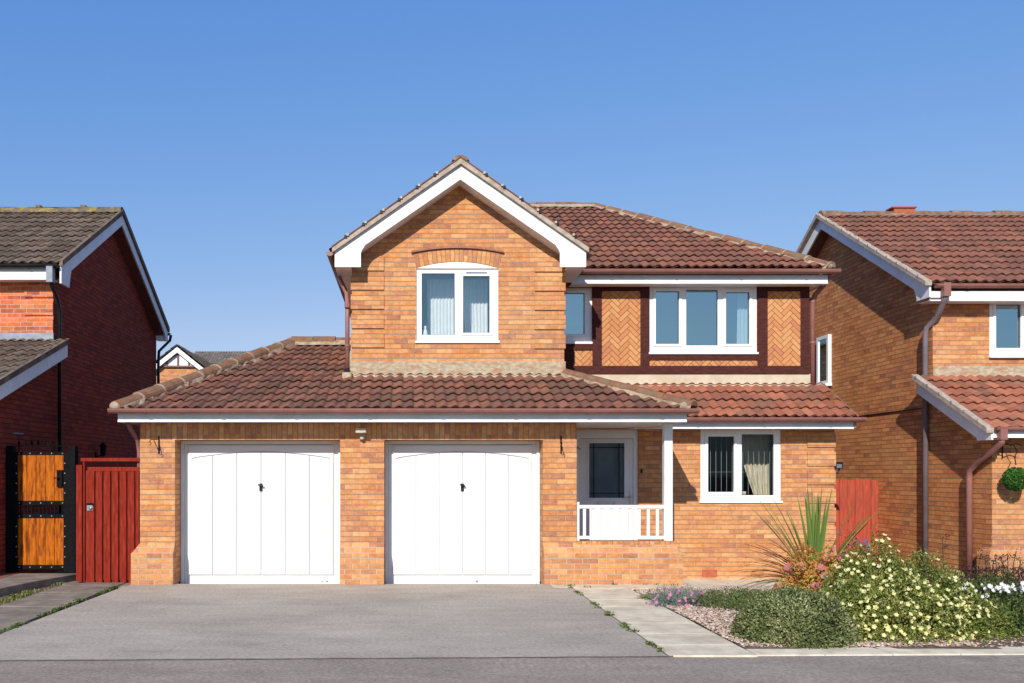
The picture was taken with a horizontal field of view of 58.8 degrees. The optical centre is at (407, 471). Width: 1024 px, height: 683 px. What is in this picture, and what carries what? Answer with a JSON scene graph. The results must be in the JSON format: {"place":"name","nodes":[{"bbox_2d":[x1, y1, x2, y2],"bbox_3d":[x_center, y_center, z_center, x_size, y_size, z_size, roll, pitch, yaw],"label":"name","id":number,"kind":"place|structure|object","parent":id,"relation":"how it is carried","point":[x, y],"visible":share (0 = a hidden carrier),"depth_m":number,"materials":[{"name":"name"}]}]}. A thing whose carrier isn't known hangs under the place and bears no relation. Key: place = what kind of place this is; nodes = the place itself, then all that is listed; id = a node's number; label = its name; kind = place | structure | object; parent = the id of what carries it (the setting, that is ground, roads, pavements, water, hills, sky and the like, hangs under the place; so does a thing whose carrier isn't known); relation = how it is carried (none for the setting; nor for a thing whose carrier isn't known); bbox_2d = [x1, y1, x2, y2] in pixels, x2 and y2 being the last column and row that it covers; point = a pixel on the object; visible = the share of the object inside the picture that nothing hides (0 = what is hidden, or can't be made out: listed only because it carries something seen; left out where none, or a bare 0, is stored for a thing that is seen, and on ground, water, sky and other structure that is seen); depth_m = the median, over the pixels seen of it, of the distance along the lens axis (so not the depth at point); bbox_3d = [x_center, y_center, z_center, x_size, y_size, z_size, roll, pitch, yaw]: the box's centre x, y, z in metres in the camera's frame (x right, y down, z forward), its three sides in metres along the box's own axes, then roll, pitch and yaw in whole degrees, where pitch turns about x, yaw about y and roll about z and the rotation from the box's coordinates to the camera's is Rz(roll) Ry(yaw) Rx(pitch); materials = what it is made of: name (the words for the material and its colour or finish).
{"place":"outdoors","nodes":[
{"label":"outdoors","id":0,"kind":"place"},
{"bbox_2d":[0,573,18,577],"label":"block paving","id":1,"kind":"structure","parent":0,"point":[3,575],"depth_m":13.13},
{"bbox_2d":[0,585,60,604],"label":"soil strip","id":2,"kind":"object","parent":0,"point":[37,591],"depth_m":11.94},
{"bbox_2d":[0,582,63,604],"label":"weeds","id":3,"kind":"object","parent":2,"relation":"on","point":[14,596],"visible":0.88,"depth_m":11.66,"materials":[{"name":"green plant"}]},
{"bbox_2d":[0,573,75,596],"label":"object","id":4,"kind":"structure","parent":0,"point":[16,583],"depth_m":12.57,"materials":[{"name":"grey concrete"}]},
{"bbox_2d":[0,580,130,632],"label":"side path","id":5,"kind":"structure","parent":0,"point":[28,609],"depth_m":11.11,"materials":[{"name":"grey concrete"}]},
{"bbox_2d":[0,584,120,633],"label":"weeds","id":6,"kind":"object","parent":5,"relation":"on","point":[53,610],"visible":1,"depth_m":10.46,"materials":[{"name":"green plant"}]},
{"bbox_2d":[0,584,666,659],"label":"driveway","id":7,"kind":"structure","parent":0,"point":[195,621],"depth_m":9.38,"materials":[{"name":"concrete"}]},
{"bbox_2d":[322,580,678,587],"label":"weeds","id":8,"kind":"object","parent":7,"relation":"on","point":[572,584],"visible":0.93,"depth_m":12.67,"materials":[{"name":"green plant"}]},
{"bbox_2d":[565,585,664,651],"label":"weeds","id":9,"kind":"object","parent":7,"relation":"on","point":[626,626],"visible":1,"depth_m":9.37,"materials":[{"name":"green plant"}]},
{"bbox_2d":[55,562,909,648],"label":"earth","id":10,"kind":"structure","parent":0,"point":[540,583],"depth_m":10.98,"materials":[{"name":"soil"}]},
{"bbox_2d":[0,205,171,573],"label":"neighbour house","id":11,"kind":"structure","parent":10,"relation":"on","point":[84,325],"depth_m":16.36,"materials":[{"name":"red brick"}]},
{"bbox_2d":[6,439,77,572],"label":"metal gate","id":12,"kind":"structure","parent":11,"relation":"attached to","point":[41,541],"depth_m":13.39,"materials":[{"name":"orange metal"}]},
{"bbox_2d":[95,442,106,457],"bbox_3d":[-5.864,-0.395,17.200,0.218,0.350,0.150,0,0,0],"label":"wall lantern","id":13,"kind":"object","parent":11,"relation":"attached to","point":[102,445],"depth_m":17.16,"materials":[{"name":"black metal"}]},
{"bbox_2d":[156,344,248,383],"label":"distant house","id":14,"kind":"structure","parent":10,"relation":"on","point":[179,361],"depth_m":44.30,"materials":[{"name":"brick"}]},
{"bbox_2d":[107,155,866,584],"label":"detached house","id":15,"kind":"structure","parent":10,"relation":"on","point":[651,389],"depth_m":13.85,"materials":[{"name":"brick"}]},
{"bbox_2d":[76,458,139,582],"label":"garden gate","id":16,"kind":"structure","parent":15,"relation":"attached to","point":[107,521],"depth_m":12.94,"materials":[{"name":"wood"}]},
{"bbox_2d":[148,436,159,453],"bbox_3d":[-3.579,-0.390,12.713,0.040,0.260,0.298,0,0,11],"label":"hanging bracket","id":17,"kind":"object","parent":15,"relation":"attached to","point":[158,447],"visible":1,"depth_m":12.85,"materials":[{"name":"black metal"}]},
{"bbox_2d":[181,441,339,583],"bbox_3d":[-2.150,0.597,13.167,2.352,2.106,0.127,0,0,0],"label":"garage door","id":18,"kind":"structure","parent":15,"relation":"in","point":[253,512],"depth_m":13.17,"materials":[{"name":"white paint"}]},
{"bbox_2d":[356,428,365,439],"bbox_3d":[-0.664,-0.534,12.764,0.150,0.160,0.187,0,0,0],"label":"security light","id":19,"kind":"object","parent":15,"relation":"attached to","point":[361,431],"visible":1,"depth_m":12.68,"materials":[{"name":"beige plastic"}]},
{"bbox_2d":[423,326,427,334],"bbox_3d":[0.273,-2.201,14.190,0.090,0.200,0.090,0,0,0],"label":"vase","id":20,"kind":"object","parent":15,"relation":"on","point":[425,332],"visible":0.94,"depth_m":14.17,"materials":[{"name":"white ceramic"}]},
{"bbox_2d":[427,279,453,334],"bbox_3d":[0.531,-2.596,14.580,0.438,1.060,0.030,0,0,0],"label":"net curtain","id":21,"kind":"object","parent":15,"relation":"hanging from","point":[440,303],"visible":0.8,"depth_m":14.58,"materials":[{"name":"white fabric"}]},
{"bbox_2d":[415,269,499,342],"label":"window","id":22,"kind":"structure","parent":15,"relation":"in","point":[459,336],"depth_m":14.08,"materials":[{"name":"white plastic"}]},
{"bbox_2d":[385,441,539,583],"bbox_3d":[0.795,0.547,13.201,2.262,2.215,0.197,0,0,0],"label":"garage door","id":23,"kind":"structure","parent":15,"relation":"in","point":[457,512],"depth_m":13.17,"materials":[{"name":"white paint"}]},
{"bbox_2d":[463,279,487,332],"bbox_3d":[1.086,-2.596,14.610,0.422,1.060,0.030,0,0,0],"label":"net curtain","id":24,"kind":"object","parent":15,"relation":"hanging from","point":[475,300],"visible":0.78,"depth_m":14.61,"materials":[{"name":"white fabric"}]},
{"bbox_2d":[560,436,561,453],"bbox_3d":[2.165,-0.390,12.713,0.040,0.260,0.298,0,0,11],"label":"hanging bracket","id":25,"kind":"object","parent":15,"relation":"attached to","point":[560,444],"visible":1,"depth_m":12.85,"materials":[{"name":"black metal"}]},
{"bbox_2d":[564,294,583,325],"bbox_3d":[2.792,-2.830,15.700,0.584,0.555,0.018,0,0,0],"label":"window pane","id":26,"kind":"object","parent":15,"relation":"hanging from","point":[574,312],"visible":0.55,"depth_m":15.70,"materials":[{"name":"blue glass"}]},
{"bbox_2d":[564,288,592,343],"bbox_3d":[2.799,-2.653,15.845,0.678,0.970,1.250,0,0,0],"label":"window","id":27,"kind":"structure","parent":15,"relation":"in","point":[583,335],"depth_m":15.27,"materials":[{"name":"white plastic"}]},
{"bbox_2d":[577,430,637,539],"bbox_3d":[3.208,0.378,14.566,1.015,2.125,0.151,0,0,0],"label":"front door","id":28,"kind":"structure","parent":15,"relation":"in","point":[607,469],"depth_m":14.56,"materials":[{"name":"white plastic"}]},
{"bbox_2d":[649,287,758,353],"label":"window","id":29,"kind":"structure","parent":15,"relation":"in","point":[683,320],"depth_m":15.73,"materials":[{"name":"white plastic"}]},
{"bbox_2d":[699,430,782,502],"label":"window","id":30,"kind":"structure","parent":15,"relation":"in","point":[723,476],"depth_m":14.52,"materials":[{"name":"white plastic"}]},
{"bbox_2d":[737,293,747,343],"bbox_3d":[5.744,-2.590,15.450,0.203,1.070,0.030,0,0,0],"label":"net curtain","id":31,"kind":"object","parent":15,"relation":"hanging from","point":[742,319],"visible":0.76,"depth_m":15.45,"materials":[{"name":"white fabric"}]},
{"bbox_2d":[742,435,768,494],"bbox_3d":[5.768,-0.121,15.050,0.548,1.108,0.055,0,0,0],"label":"curtain","id":32,"kind":"object","parent":15,"relation":"hanging from","point":[747,450],"visible":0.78,"depth_m":15.05,"materials":[{"name":"beige fabric"}]},
{"bbox_2d":[834,462,842,473],"bbox_3d":[6.986,-0.028,14.742,0.228,0.260,0.135,0,0,0],"label":"security light","id":33,"kind":"object","parent":15,"relation":"attached to","point":[839,466],"visible":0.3,"depth_m":14.68,"materials":[{"name":"black plastic"}]},
{"bbox_2d":[0,655,1023,682],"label":"pavement","id":34,"kind":"structure","parent":0,"point":[899,669],"depth_m":7.27,"materials":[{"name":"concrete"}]},
{"bbox_2d":[0,656,661,660],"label":"tar seam","id":35,"kind":"object","parent":34,"relation":"on","point":[333,658],"visible":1,"depth_m":7.71,"materials":[{"name":"black asphalt"}]},
{"bbox_2d":[0,0,1023,359],"label":"sky","id":36,"kind":"structure","parent":0,"point":[238,142],"materials":[{"name":"blue"}]},
{"bbox_2d":[573,588,699,655],"bbox_3d":[2.648,1.629,10.335,0.772,0.062,5.010,0,0,0],"label":"path bedding","id":37,"kind":"object","parent":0,"point":[621,622],"visible":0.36,"depth_m":9.14,"materials":[{"name":"soil"}]},
{"bbox_2d":[551,578,799,654],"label":"path","id":38,"kind":"structure","parent":0,"point":[671,632],"depth_m":9.92,"materials":[{"name":"concrete"}]},
{"bbox_2d":[630,566,1023,648],"bbox_3d":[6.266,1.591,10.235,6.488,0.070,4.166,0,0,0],"label":"gravel","id":39,"kind":"structure","parent":0,"point":[703,618],"depth_m":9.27,"materials":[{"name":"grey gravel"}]},
{"bbox_2d":[637,592,664,599],"bbox_3d":[3.091,1.543,11.300,0.526,0.140,0.349,0,0,0],"label":"ground cover plant","id":40,"kind":"object","parent":39,"relation":"on","point":[645,597],"visible":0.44,"depth_m":11.27,"materials":[{"name":"green plant"}]},
{"bbox_2d":[645,583,712,607],"bbox_3d":[3.245,1.476,10.807,0.810,0.297,0.589,0,0,0],"label":"pink flowering plant","id":41,"kind":"object","parent":39,"relation":"on","point":[669,597],"visible":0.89,"depth_m":10.71,"materials":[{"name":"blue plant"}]},
{"bbox_2d":[672,584,770,610],"bbox_3d":[3.977,1.474,10.672,1.756,0.288,0.992,0,0,0],"label":"ground cover plant","id":42,"kind":"object","parent":39,"relation":"on","point":[733,596],"visible":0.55,"depth_m":10.61,"materials":[{"name":"green plant"}]},
{"bbox_2d":[725,581,863,649],"bbox_3d":[3.695,1.348,8.605,1.283,0.589,1.112,0,0,0],"label":"shrub","id":43,"kind":"object","parent":39,"relation":"on","point":[781,609],"visible":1,"depth_m":8.32,"materials":[{"name":"green plant"}]},
{"bbox_2d":[734,485,881,589],"bbox_3d":[4.863,0.838,10.900,1.841,1.365,0.950,0,0,0],"label":"spiky plant","id":44,"kind":"object","parent":39,"relation":"on","point":[816,539],"visible":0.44,"depth_m":10.87,"materials":[{"name":"green plant"}]},
{"bbox_2d":[768,540,868,596],"bbox_3d":[4.614,1.199,9.912,1.195,0.881,1.183,0,0,-41],"label":"russet shrub","id":45,"kind":"object","parent":39,"relation":"on","point":[812,579],"visible":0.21,"depth_m":9.81,"materials":[{"name":"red plant"}]},
{"bbox_2d":[672,647,1023,656],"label":"edging slabs","id":46,"kind":"structure","parent":39,"relation":"on","point":[866,651],"depth_m":7.94,"materials":[{"name":"concrete"}]},
{"bbox_2d":[826,521,878,577],"bbox_3d":[5.436,1.105,11.099,0.726,1.025,0.642,0,0,0],"label":"purple flowering plant","id":47,"kind":"object","parent":39,"relation":"on","point":[864,540],"visible":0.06,"depth_m":11.05,"materials":[{"name":"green plant"}]},
{"bbox_2d":[813,523,1002,645],"bbox_3d":[4.784,1.071,8.950,1.892,1.117,1.540,0,0,0],"label":"flowering shrub","id":48,"kind":"object","parent":39,"relation":"on","point":[910,606],"visible":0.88,"depth_m":8.63,"materials":[{"name":"green plant"}]},
{"bbox_2d":[937,560,1023,598],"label":"dark plant","id":49,"kind":"object","parent":39,"relation":"on","point":[1013,574],"visible":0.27,"depth_m":11.59,"materials":[{"name":"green plant"}]},
{"bbox_2d":[940,534,1023,582],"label":"seed head plant","id":50,"kind":"object","parent":39,"relation":"on","point":[995,558],"visible":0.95,"depth_m":12.39,"materials":[{"name":"brown plant"}]},
{"bbox_2d":[944,566,1023,638],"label":"flowering plant","id":51,"kind":"object","parent":39,"relation":"on","point":[1012,605],"visible":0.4,"depth_m":8.94,"materials":[{"name":"green plant"}]},
{"bbox_2d":[950,587,1023,639],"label":"shrub","id":52,"kind":"object","parent":39,"relation":"on","point":[992,627],"visible":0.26,"depth_m":8.70,"materials":[{"name":"green plant"}]},
{"bbox_2d":[834,479,878,562],"bbox_3d":[7.750,0.914,16.507,1.745,1.572,0.066,0,0,0],"label":"gate","id":53,"kind":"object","parent":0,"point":[861,495],"visible":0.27,"depth_m":16.47,"materials":[{"name":"red wood"}]},
{"bbox_2d":[796,206,1023,581],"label":"neighbour house","id":54,"kind":"structure","parent":0,"point":[919,340],"depth_m":15.31,"materials":[{"name":"brick"}]},
{"bbox_2d":[815,334,831,386],"bbox_3d":[8.555,-2.275,18.540,0.190,1.050,0.580,0,0,0],"label":"window","id":55,"kind":"structure","parent":54,"relation":"in","point":[823,343],"depth_m":18.48,"materials":[{"name":"white plastic"}]},
{"bbox_2d":[988,304,1023,357],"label":"window","id":56,"kind":"structure","parent":54,"relation":"in","point":[1006,321],"depth_m":15.14,"materials":[{"name":"white plastic"}]},
{"bbox_2d":[1001,443,1023,491],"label":"hanging topiary ball","id":57,"kind":"object","parent":54,"relation":"hanging from","point":[1014,472],"visible":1,"depth_m":12.92,"materials":[{"name":"green plant"}]}
]}

